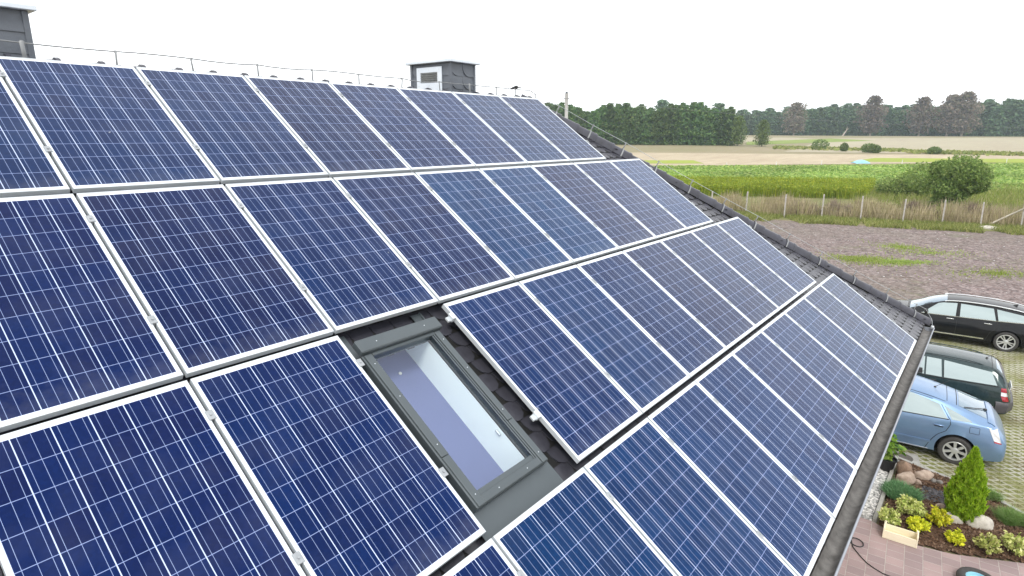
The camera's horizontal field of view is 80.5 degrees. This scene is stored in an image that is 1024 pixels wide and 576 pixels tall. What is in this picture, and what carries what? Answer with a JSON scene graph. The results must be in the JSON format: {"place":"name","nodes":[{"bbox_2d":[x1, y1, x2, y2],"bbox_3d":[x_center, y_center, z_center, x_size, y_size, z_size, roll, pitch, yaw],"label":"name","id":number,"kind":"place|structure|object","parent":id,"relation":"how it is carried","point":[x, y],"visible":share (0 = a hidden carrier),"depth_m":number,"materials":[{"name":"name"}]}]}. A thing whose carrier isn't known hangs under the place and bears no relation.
{"place":"outdoors","nodes":[
{"label":"outdoors","id":0,"kind":"place"},
{"bbox_2d":[0,1,934,575],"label":"house","id":1,"kind":"structure","parent":0,"point":[464,415],"depth_m":4.67,"materials":[{"name":"tile"}]},
{"bbox_2d":[0,72,69,197],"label":"solar panel","id":2,"kind":"object","parent":1,"relation":"attached to","point":[28,167],"visible":1,"depth_m":4.07,"materials":[{"name":"glass"}]},
{"bbox_2d":[0,194,182,431],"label":"solar panel","id":3,"kind":"object","parent":1,"relation":"attached to","point":[78,331],"visible":1,"depth_m":3.40,"materials":[{"name":"glass"}]},
{"bbox_2d":[0,56,219,192],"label":"solar panel","id":4,"kind":"object","parent":1,"relation":"attached to","point":[101,127],"visible":1,"depth_m":4.67,"materials":[{"name":"glass"}]},
{"bbox_2d":[0,380,305,575],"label":"solar panel","id":5,"kind":"object","parent":1,"relation":"attached to","point":[155,482],"visible":1,"depth_m":2.88,"materials":[{"name":"glass"}]},
{"bbox_2d":[76,184,333,377],"bbox_3d":[-2.070,-0.161,4.142,1.650,0.055,1.022,47,36,21],"label":"solar panel","id":6,"kind":"object","parent":1,"relation":"attached to","point":[211,281],"visible":1,"depth_m":4.05,"materials":[{"name":"glass"}]},
{"bbox_2d":[136,67,328,183],"bbox_3d":[-2.526,-1.510,5.515,1.650,0.055,1.022,47,36,21],"label":"solar panel","id":7,"kind":"object","parent":1,"relation":"attached to","point":[234,128],"visible":1,"depth_m":5.44,"materials":[{"name":"glass"}]},
{"bbox_2d":[0,40,535,97],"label":"lightning conductor","id":8,"kind":"object","parent":1,"relation":"attached to","point":[22,43],"visible":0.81,"depth_m":6.15,"materials":[{"name":"grey metal"}]},
{"bbox_2d":[244,75,410,177],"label":"solar panel","id":9,"kind":"object","parent":1,"relation":"attached to","point":[331,129],"visible":0.99,"depth_m":6.21,"materials":[{"name":"glass"}]},
{"bbox_2d":[225,178,437,333],"bbox_3d":[-1.438,-0.354,4.909,1.650,0.055,1.022,47,36,21],"label":"solar panel","id":10,"kind":"object","parent":1,"relation":"attached to","point":[344,263],"visible":1,"depth_m":4.83,"materials":[{"name":"glass"}]},
{"bbox_2d":[190,335,485,575],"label":"solar panel","id":11,"kind":"object","parent":1,"relation":"attached to","point":[345,475],"visible":1,"depth_m":3.48,"materials":[{"name":"glass"}]},
{"bbox_2d":[329,82,474,172],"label":"solar panel","id":12,"kind":"object","parent":1,"relation":"attached to","point":[406,129],"visible":0.97,"depth_m":6.98,"materials":[{"name":"glass"}]},
{"bbox_2d":[333,172,514,303],"bbox_3d":[-0.806,-0.548,5.675,1.650,0.055,1.022,47,36,21],"label":"solar panel","id":13,"kind":"object","parent":1,"relation":"attached to","point":[429,237],"visible":0.99,"depth_m":5.61,"materials":[{"name":"glass"}]},
{"bbox_2d":[397,87,526,168],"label":"solar panel","id":14,"kind":"object","parent":1,"relation":"attached to","point":[467,131],"visible":0.97,"depth_m":7.75,"materials":[{"name":"glass"}]},
{"bbox_2d":[443,538,525,575],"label":"solar panel","id":15,"kind":"object","parent":1,"relation":"attached to","point":[488,558],"visible":1,"depth_m":3.46,"materials":[{"name":"glass"}]},
{"bbox_2d":[415,169,572,280],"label":"solar panel","id":16,"kind":"object","parent":1,"relation":"attached to","point":[499,224],"visible":0.98,"depth_m":6.38,"materials":[{"name":"glass"}]},
{"bbox_2d":[452,92,569,164],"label":"solar panel","id":17,"kind":"object","parent":1,"relation":"attached to","point":[529,144],"visible":0.95,"depth_m":8.52,"materials":[{"name":"glass"}]},
{"bbox_2d":[442,282,642,462],"bbox_3d":[0.257,0.610,5.050,1.650,0.060,1.082,47,36,21],"label":"solar panel","id":18,"kind":"object","parent":1,"relation":"attached to","point":[576,400],"visible":1,"depth_m":4.99,"materials":[{"name":"glass"}]},
{"bbox_2d":[479,165,618,263],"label":"solar panel","id":19,"kind":"object","parent":1,"relation":"attached to","point":[540,202],"visible":0.99,"depth_m":7.15,"materials":[{"name":"glass"}]},
{"bbox_2d":[498,95,605,162],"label":"solar panel","id":20,"kind":"object","parent":1,"relation":"attached to","point":[563,137],"visible":0.97,"depth_m":9.29,"materials":[{"name":"glass"}]},
{"bbox_2d":[492,467,676,575],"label":"solar panel","id":21,"kind":"object","parent":1,"relation":"attached to","point":[578,523],"visible":0.99,"depth_m":3.90,"materials":[{"name":"glass"}]},
{"bbox_2d":[531,163,655,250],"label":"solar panel","id":22,"kind":"object","parent":1,"relation":"attached to","point":[619,226],"visible":0.98,"depth_m":7.92,"materials":[{"name":"glass"}]},
{"bbox_2d":[518,265,689,413],"bbox_3d":[0.909,0.409,5.838,1.650,0.055,1.022,47,36,21],"label":"solar panel","id":23,"kind":"object","parent":1,"relation":"attached to","point":[610,336],"visible":0.98,"depth_m":5.77,"materials":[{"name":"glass"}]},
{"bbox_2d":[574,160,686,239],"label":"solar panel","id":24,"kind":"object","parent":1,"relation":"attached to","point":[645,209],"visible":0.98,"depth_m":8.69,"materials":[{"name":"glass"}]},
{"bbox_2d":[577,251,726,378],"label":"solar panel","id":25,"kind":"object","parent":1,"relation":"attached to","point":[655,312],"visible":0.96,"depth_m":6.55,"materials":[{"name":"glass"}]},
{"bbox_2d":[609,159,712,230],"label":"solar panel","id":26,"kind":"object","parent":1,"relation":"attached to","point":[675,203],"visible":0.98,"depth_m":9.46,"materials":[{"name":"glass"}]},
{"bbox_2d":[583,418,796,575],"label":"solar panel","id":27,"kind":"object","parent":1,"relation":"attached to","point":[678,511],"visible":1,"depth_m":4.50,"materials":[{"name":"glass"}]},
{"bbox_2d":[623,240,756,350],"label":"solar panel","id":28,"kind":"object","parent":1,"relation":"attached to","point":[726,324],"visible":0.98,"depth_m":7.32,"materials":[{"name":"glass"}]},
{"bbox_2d":[660,231,779,326],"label":"solar panel","id":29,"kind":"object","parent":1,"relation":"attached to","point":[751,303],"visible":0.97,"depth_m":8.09,"materials":[{"name":"glass"}]},
{"bbox_2d":[647,381,834,575],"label":"solar panel","id":30,"kind":"object","parent":1,"relation":"attached to","point":[756,486],"visible":0.98,"depth_m":5.16,"materials":[{"name":"glass"}]},
{"bbox_2d":[691,223,799,310],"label":"solar panel","id":31,"kind":"object","parent":1,"relation":"attached to","point":[764,279],"visible":0.99,"depth_m":8.86,"materials":[{"name":"glass"}]},
{"bbox_2d":[716,217,815,294],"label":"solar panel","id":32,"kind":"object","parent":1,"relation":"attached to","point":[794,276],"visible":0.97,"depth_m":9.63,"materials":[{"name":"glass"}]},
{"bbox_2d":[695,353,856,518],"bbox_3d":[2.628,1.371,5.999,1.650,0.055,1.022,47,36,21],"label":"solar panel","id":33,"kind":"object","parent":1,"relation":"attached to","point":[780,432],"visible":0.96,"depth_m":5.94,"materials":[{"name":"glass"}]},
{"bbox_2d":[731,330,873,469],"bbox_3d":[3.260,1.177,6.765,1.650,0.055,1.022,47,36,21],"label":"solar panel","id":34,"kind":"object","parent":1,"relation":"attached to","point":[811,402],"visible":0.97,"depth_m":6.71,"materials":[{"name":"glass"}]},
{"bbox_2d":[760,312,887,432],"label":"solar panel","id":35,"kind":"object","parent":1,"relation":"attached to","point":[839,381],"visible":0.98,"depth_m":7.48,"materials":[{"name":"glass"}]},
{"bbox_2d":[784,297,898,402],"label":"solar panel","id":36,"kind":"object","parent":1,"relation":"attached to","point":[855,358],"visible":0.98,"depth_m":8.25,"materials":[{"name":"glass"}]},
{"bbox_2d":[803,284,908,377],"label":"solar panel","id":37,"kind":"object","parent":1,"relation":"attached to","point":[865,336],"visible":0.96,"depth_m":9.02,"materials":[{"name":"glass"}]},
{"bbox_2d":[820,273,915,357],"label":"solar panel","id":38,"kind":"object","parent":1,"relation":"attached to","point":[877,320],"visible":0.98,"depth_m":9.79,"materials":[{"name":"glass"}]},
{"bbox_2d":[0,0,1023,113],"label":"sky","id":39,"kind":"structure","parent":0,"point":[750,55],"materials":[{"name":"white"}]},
{"bbox_2d":[538,99,933,328],"bbox_3d":[4.110,-1.244,10.713,7.580,4.016,0.456,0,14,-1],"label":"lightning conductor","id":40,"kind":"object","parent":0,"point":[932,326],"visible":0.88,"depth_m":10.66,"materials":[{"name":"metal"}]},
{"bbox_2d":[747,138,871,144],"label":"meadow strip","id":41,"kind":"object","parent":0,"point":[803,141],"visible":0.79,"depth_m":292.40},
{"bbox_2d":[615,135,1023,562],"bbox_3d":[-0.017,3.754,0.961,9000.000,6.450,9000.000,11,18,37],"label":"ground","id":42,"kind":"structure","parent":0,"point":[744,148],"depth_m":225.43,"materials":[{"name":"soil"}]},
{"bbox_2d":[586,110,601,135],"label":"tree","id":43,"kind":"object","parent":42,"relation":"on","point":[594,117],"visible":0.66,"depth_m":261.57,"materials":[{"name":"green plant"}]},
{"bbox_2d":[596,105,611,140],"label":"tree","id":44,"kind":"object","parent":42,"relation":"on","point":[604,122],"visible":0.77,"depth_m":263.38,"materials":[{"name":"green plant"}]},
{"bbox_2d":[600,102,617,142],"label":"tree","id":45,"kind":"object","parent":42,"relation":"on","point":[610,107],"visible":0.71,"depth_m":263.27,"materials":[{"name":"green plant"}]},
{"bbox_2d":[614,102,634,144],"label":"tree","id":46,"kind":"object","parent":42,"relation":"on","point":[624,118],"visible":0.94,"depth_m":258.73,"materials":[{"name":"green plant"}]},
{"bbox_2d":[625,107,641,144],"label":"tree","id":47,"kind":"object","parent":42,"relation":"on","point":[636,114],"visible":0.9,"depth_m":259.00,"materials":[{"name":"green plant"}]},
{"bbox_2d":[636,111,654,144],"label":"tree","id":48,"kind":"object","parent":42,"relation":"on","point":[645,128],"visible":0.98,"depth_m":257.56,"materials":[{"name":"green plant"}]},
{"bbox_2d":[646,110,664,144],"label":"tree","id":49,"kind":"object","parent":42,"relation":"on","point":[656,118],"visible":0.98,"depth_m":256.21,"materials":[{"name":"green plant"}]},
{"bbox_2d":[656,107,672,144],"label":"tree","id":50,"kind":"object","parent":42,"relation":"on","point":[664,112],"visible":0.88,"depth_m":256.70,"materials":[{"name":"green plant"}]},
{"bbox_2d":[660,103,677,144],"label":"tree","id":51,"kind":"object","parent":42,"relation":"on","point":[673,110],"visible":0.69,"depth_m":257.13,"materials":[{"name":"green plant"}]},
{"bbox_2d":[669,110,684,144],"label":"tree","id":52,"kind":"object","parent":42,"relation":"on","point":[676,118],"visible":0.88,"depth_m":256.58,"materials":[{"name":"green plant"}]},
{"bbox_2d":[673,106,692,144],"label":"tree","id":53,"kind":"object","parent":42,"relation":"on","point":[685,116],"visible":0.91,"depth_m":255.49,"materials":[{"name":"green plant"}]},
{"bbox_2d":[685,102,709,144],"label":"tree","id":54,"kind":"object","parent":42,"relation":"on","point":[700,106],"visible":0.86,"depth_m":253.29,"materials":[{"name":"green plant"}]},
{"bbox_2d":[695,108,716,145],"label":"tree","id":55,"kind":"object","parent":42,"relation":"on","point":[707,124],"visible":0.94,"depth_m":251.59,"materials":[{"name":"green plant"}]},
{"bbox_2d":[713,110,726,144],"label":"tree","id":56,"kind":"object","parent":42,"relation":"on","point":[721,114],"visible":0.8,"depth_m":252.51,"materials":[{"name":"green plant"}]},
{"bbox_2d":[719,106,738,145],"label":"tree","id":57,"kind":"object","parent":42,"relation":"on","point":[728,123],"visible":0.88,"depth_m":249.34,"materials":[{"name":"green plant"}]},
{"bbox_2d":[727,116,748,145],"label":"tree","id":58,"kind":"object","parent":42,"relation":"on","point":[737,134],"visible":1,"depth_m":246.50,"materials":[{"name":"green plant"}]},
{"bbox_2d":[752,119,771,146],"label":"tree","id":59,"kind":"object","parent":42,"relation":"on","point":[762,134],"visible":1,"depth_m":240.17,"materials":[{"name":"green plant"}]},
{"bbox_2d":[781,102,810,135],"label":"tree","id":60,"kind":"object","parent":42,"relation":"on","point":[795,108],"visible":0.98,"depth_m":436.43,"materials":[{"name":"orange plant"}]},
{"bbox_2d":[799,108,819,135],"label":"tree","id":61,"kind":"object","parent":42,"relation":"on","point":[809,123],"visible":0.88,"depth_m":448.98,"materials":[{"name":"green plant"}]},
{"bbox_2d":[810,107,830,135],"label":"tree","id":62,"kind":"object","parent":42,"relation":"on","point":[820,120],"visible":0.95,"depth_m":446.64,"materials":[{"name":"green plant"}]},
{"bbox_2d":[823,110,843,135],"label":"tree","id":63,"kind":"object","parent":42,"relation":"on","point":[835,117],"visible":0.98,"depth_m":443.18,"materials":[{"name":"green plant"}]},
{"bbox_2d":[707,194,1019,231],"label":"rough grass strip","id":64,"kind":"object","parent":42,"relation":"on","point":[818,200],"visible":0.01,"depth_m":67.16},
{"bbox_2d":[672,174,876,198],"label":"yellow green plants","id":65,"kind":"object","parent":64,"relation":"on","point":[820,187],"visible":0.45,"depth_m":72.13,"materials":[{"name":"plant"}]},
{"bbox_2d":[711,192,1023,226],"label":"fence","id":66,"kind":"object","parent":64,"relation":"on","point":[905,201],"visible":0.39,"depth_m":51.12,"materials":[{"name":"wood"}]},
{"bbox_2d":[713,189,1023,225],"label":"dry grass","id":67,"kind":"structure","parent":64,"relation":"on","point":[957,213],"depth_m":52.61,"materials":[{"name":"plant"}]},
{"bbox_2d":[733,209,1023,234],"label":"verge grass","id":68,"kind":"structure","parent":64,"relation":"on","point":[975,227],"depth_m":48.87,"materials":[{"name":"plant"}]},
{"bbox_2d":[875,172,932,198],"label":"bush","id":69,"kind":"object","parent":64,"relation":"on","point":[900,186],"visible":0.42,"depth_m":70.02,"materials":[{"name":"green plant"}]},
{"bbox_2d":[849,182,1023,218],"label":"meadow grass","id":70,"kind":"structure","parent":64,"relation":"on","point":[1015,194],"depth_m":66.38,"materials":[{"name":"plant"}]},
{"bbox_2d":[903,152,995,206],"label":"bush","id":71,"kind":"object","parent":64,"relation":"on","point":[965,177],"visible":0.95,"depth_m":57.96,"materials":[{"name":"green plant"}]},
{"bbox_2d":[853,95,888,135],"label":"tree","id":72,"kind":"object","parent":42,"relation":"on","point":[874,103],"visible":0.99,"depth_m":414.95,"materials":[{"name":"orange plant"}]},
{"bbox_2d":[872,455,898,522],"bbox_3d":[7.758,4.119,12.525,0.068,0.120,2.982,11,18,37],"label":"edging strip","id":73,"kind":"object","parent":42,"relation":"on","point":[881,499],"visible":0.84,"depth_m":12.01,"materials":[{"name":"concrete"}]},
{"bbox_2d":[751,219,1023,304],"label":"gravel yard","id":74,"kind":"structure","parent":42,"relation":"on","point":[912,285],"depth_m":36.72,"materials":[{"name":"gravel"}]},
{"bbox_2d":[848,258,958,266],"bbox_3d":[22.366,-1.458,34.498,6.508,0.106,2.757,4,15,13],"label":"grass patch","id":75,"kind":"object","parent":74,"relation":"on","point":[903,261],"visible":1,"depth_m":34.62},
{"bbox_2d":[896,264,1023,281],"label":"grass patch","id":76,"kind":"object","parent":74,"relation":"on","point":[995,273],"visible":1,"depth_m":32.04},
{"bbox_2d":[772,145,1023,155],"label":"ditch weeds","id":77,"kind":"object","parent":42,"relation":"on","point":[957,152],"visible":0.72,"depth_m":190.77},
{"bbox_2d":[892,110,908,135],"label":"tree","id":78,"kind":"object","parent":42,"relation":"on","point":[901,117],"visible":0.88,"depth_m":421.98,"materials":[{"name":"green plant"}]},
{"bbox_2d":[901,96,937,135],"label":"tree","id":79,"kind":"object","parent":42,"relation":"on","point":[924,108],"visible":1,"depth_m":400.87,"materials":[{"name":"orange plant"}]},
{"bbox_2d":[932,94,967,135],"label":"tree","id":80,"kind":"object","parent":42,"relation":"on","point":[951,99],"visible":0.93,"depth_m":392.80,"materials":[{"name":"grey plant"}]},
{"bbox_2d":[879,459,1023,562],"bbox_3d":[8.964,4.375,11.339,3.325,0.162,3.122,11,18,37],"label":"bark mulch","id":81,"kind":"object","parent":42,"relation":"on","point":[957,524],"visible":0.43,"depth_m":11.08,"materials":[{"name":"wood"}]},
{"bbox_2d":[876,503,901,525],"bbox_3d":[7.021,4.210,11.235,0.419,0.371,0.435,11,18,37],"label":"shrub","id":82,"kind":"object","parent":81,"relation":"on","point":[890,516],"visible":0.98,"depth_m":11.18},
{"bbox_2d":[877,476,925,501],"bbox_3d":[7.860,4.053,12.168,0.948,0.214,0.934,11,18,37],"label":"juniper","id":83,"kind":"object","parent":81,"relation":"on","point":[893,489],"visible":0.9,"depth_m":12.10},
{"bbox_2d":[895,494,927,516],"bbox_3d":[7.553,4.138,11.461,0.504,0.404,0.526,-2,15,-10],"label":"shrub","id":84,"kind":"object","parent":81,"relation":"on","point":[911,506],"visible":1,"depth_m":11.40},
{"bbox_2d":[905,515,931,531],"bbox_3d":[7.430,4.318,11.041,0.411,0.273,0.390,3,15,10],"label":"shrub","id":85,"kind":"object","parent":81,"relation":"on","point":[915,522],"visible":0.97,"depth_m":10.99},
{"bbox_2d":[921,486,945,504],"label":"slate chips","id":86,"kind":"object","parent":81,"relation":"on","point":[930,492],"visible":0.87,"depth_m":12.11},
{"bbox_2d":[925,505,954,527],"bbox_3d":[7.924,4.230,11.178,0.422,0.368,0.425,-6,16,-22],"label":"shrub","id":87,"kind":"object","parent":81,"relation":"on","point":[938,517],"visible":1,"depth_m":11.16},
{"bbox_2d":[944,527,966,545],"bbox_3d":[7.862,4.411,10.715,0.338,0.266,0.338,6,16,23],"label":"shrub","id":88,"kind":"object","parent":81,"relation":"on","point":[957,537],"visible":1,"depth_m":10.67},
{"bbox_2d":[943,445,990,522],"bbox_3d":[8.487,3.638,11.232,0.735,1.536,0.725,11,18,37],"label":"conifer","id":89,"kind":"object","parent":81,"relation":"on","point":[966,492],"visible":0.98,"depth_m":11.10,"materials":[{"name":"plant"}]},
{"bbox_2d":[965,515,993,529],"bbox_3d":[8.659,4.307,11.164,0.453,0.281,0.312,-2,15,-10],"label":"rock","id":90,"kind":"object","parent":81,"relation":"on","point":[984,522],"visible":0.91,"depth_m":11.09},
{"bbox_2d":[972,532,1003,554],"bbox_3d":[8.264,4.427,10.463,0.388,0.344,0.425,-5,15,-18],"label":"shrub","id":91,"kind":"object","parent":81,"relation":"on","point":[990,543],"visible":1,"depth_m":10.43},
{"bbox_2d":[992,503,1023,527],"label":"juniper","id":92,"kind":"object","parent":81,"relation":"on","point":[1011,517],"visible":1,"depth_m":11.29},
{"bbox_2d":[1000,530,1023,556],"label":"shrub","id":93,"kind":"object","parent":81,"relation":"on","point":[1009,540],"visible":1,"depth_m":10.45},
{"bbox_2d":[940,91,984,135],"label":"tree","id":94,"kind":"object","parent":42,"relation":"on","point":[969,100],"visible":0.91,"depth_m":386.66,"materials":[{"name":"grey plant"}]},
{"bbox_2d":[981,106,1008,136],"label":"tree","id":95,"kind":"object","parent":42,"relation":"on","point":[997,114],"visible":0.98,"depth_m":392.64,"materials":[{"name":"green plant"}]},
{"bbox_2d":[998,99,1023,136],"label":"tree","id":96,"kind":"object","parent":42,"relation":"on","point":[1014,108],"visible":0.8,"depth_m":389.23,"materials":[{"name":"green plant"}]},
{"bbox_2d":[631,152,1023,164],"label":"straw field","id":97,"kind":"structure","parent":0,"point":[735,159],"depth_m":164.48,"materials":[{"name":"plant"}]},
{"bbox_2d":[849,158,1023,162],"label":"lime strip","id":98,"kind":"object","parent":97,"relation":"on","point":[936,159],"visible":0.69,"depth_m":152.94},
{"bbox_2d":[811,250,918,276],"bbox_3d":[20.379,-1.888,36.147,7.407,0.106,7.935,11,18,37],"label":"grass patch","id":99,"kind":"object","parent":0,"point":[858,258],"visible":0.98,"depth_m":35.43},
{"bbox_2d":[861,468,888,520],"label":"gravel","id":100,"kind":"structure","parent":0,"point":[873,498],"depth_m":12.17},
{"bbox_2d":[880,433,906,471],"bbox_3d":[8.184,3.556,13.051,0.593,0.831,0.436,5,15,17],"label":"potted plant","id":101,"kind":"object","parent":100,"relation":"on","point":[889,461],"visible":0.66,"depth_m":13.01,"materials":[{"name":"green plant"}]},
{"bbox_2d":[785,138,1023,153],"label":"hill field","id":102,"kind":"structure","parent":0,"point":[994,144],"depth_m":252.10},
{"bbox_2d":[837,517,1023,575],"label":"block paving","id":103,"kind":"structure","parent":0,"point":[877,551],"depth_m":10.34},
{"bbox_2d":[882,520,918,548],"bbox_3d":[6.981,4.414,10.864,0.529,0.224,0.264,10,17,34],"label":"wooden trough","id":104,"kind":"object","parent":103,"relation":"on","point":[901,535],"visible":1,"depth_m":10.85,"materials":[{"name":"beige wood"}]},
{"bbox_2d":[890,334,1023,510],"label":"turf grid paving","id":105,"kind":"structure","parent":0,"point":[1009,459],"depth_m":14.18,"materials":[{"name":"concrete"}]},
{"bbox_2d":[894,375,1005,464],"bbox_3d":[9.098,2.757,14.728,4.646,1.635,1.984,10,17,33],"label":"hatchback car","id":106,"kind":"object","parent":105,"relation":"on","point":[952,425],"visible":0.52,"depth_m":13.51,"materials":[{"name":"blue paint"}]},
{"bbox_2d":[898,293,1023,351],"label":"crossover car","id":107,"kind":"object","parent":105,"relation":"on","point":[999,325],"visible":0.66,"depth_m":20.89,"materials":[{"name":"black paint"}]},
{"bbox_2d":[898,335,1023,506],"bbox_3d":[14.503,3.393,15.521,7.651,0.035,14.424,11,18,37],"label":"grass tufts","id":108,"kind":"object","parent":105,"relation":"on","point":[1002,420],"visible":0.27,"depth_m":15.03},
{"bbox_2d":[917,342,1012,414],"bbox_3d":[11.060,2.175,17.049,4.885,1.628,1.930,10,17,34],"label":"estate car","id":109,"kind":"object","parent":105,"relation":"on","point":[979,375],"visible":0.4,"depth_m":15.68,"materials":[{"name":"green paint"}]},
{"bbox_2d":[956,567,990,575],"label":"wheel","id":110,"kind":"object","parent":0,"point":[966,571],"visible":1,"depth_m":9.93,"materials":[{"name":"rubber"}]},
{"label":"crop field","id":111,"kind":"structure","parent":0,"visible":0},
{"bbox_2d":[652,162,1023,190],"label":"crop","id":112,"kind":"object","parent":111,"relation":"on","point":[1009,173],"visible":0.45,"depth_m":110.92,"materials":[{"name":"green plant"}]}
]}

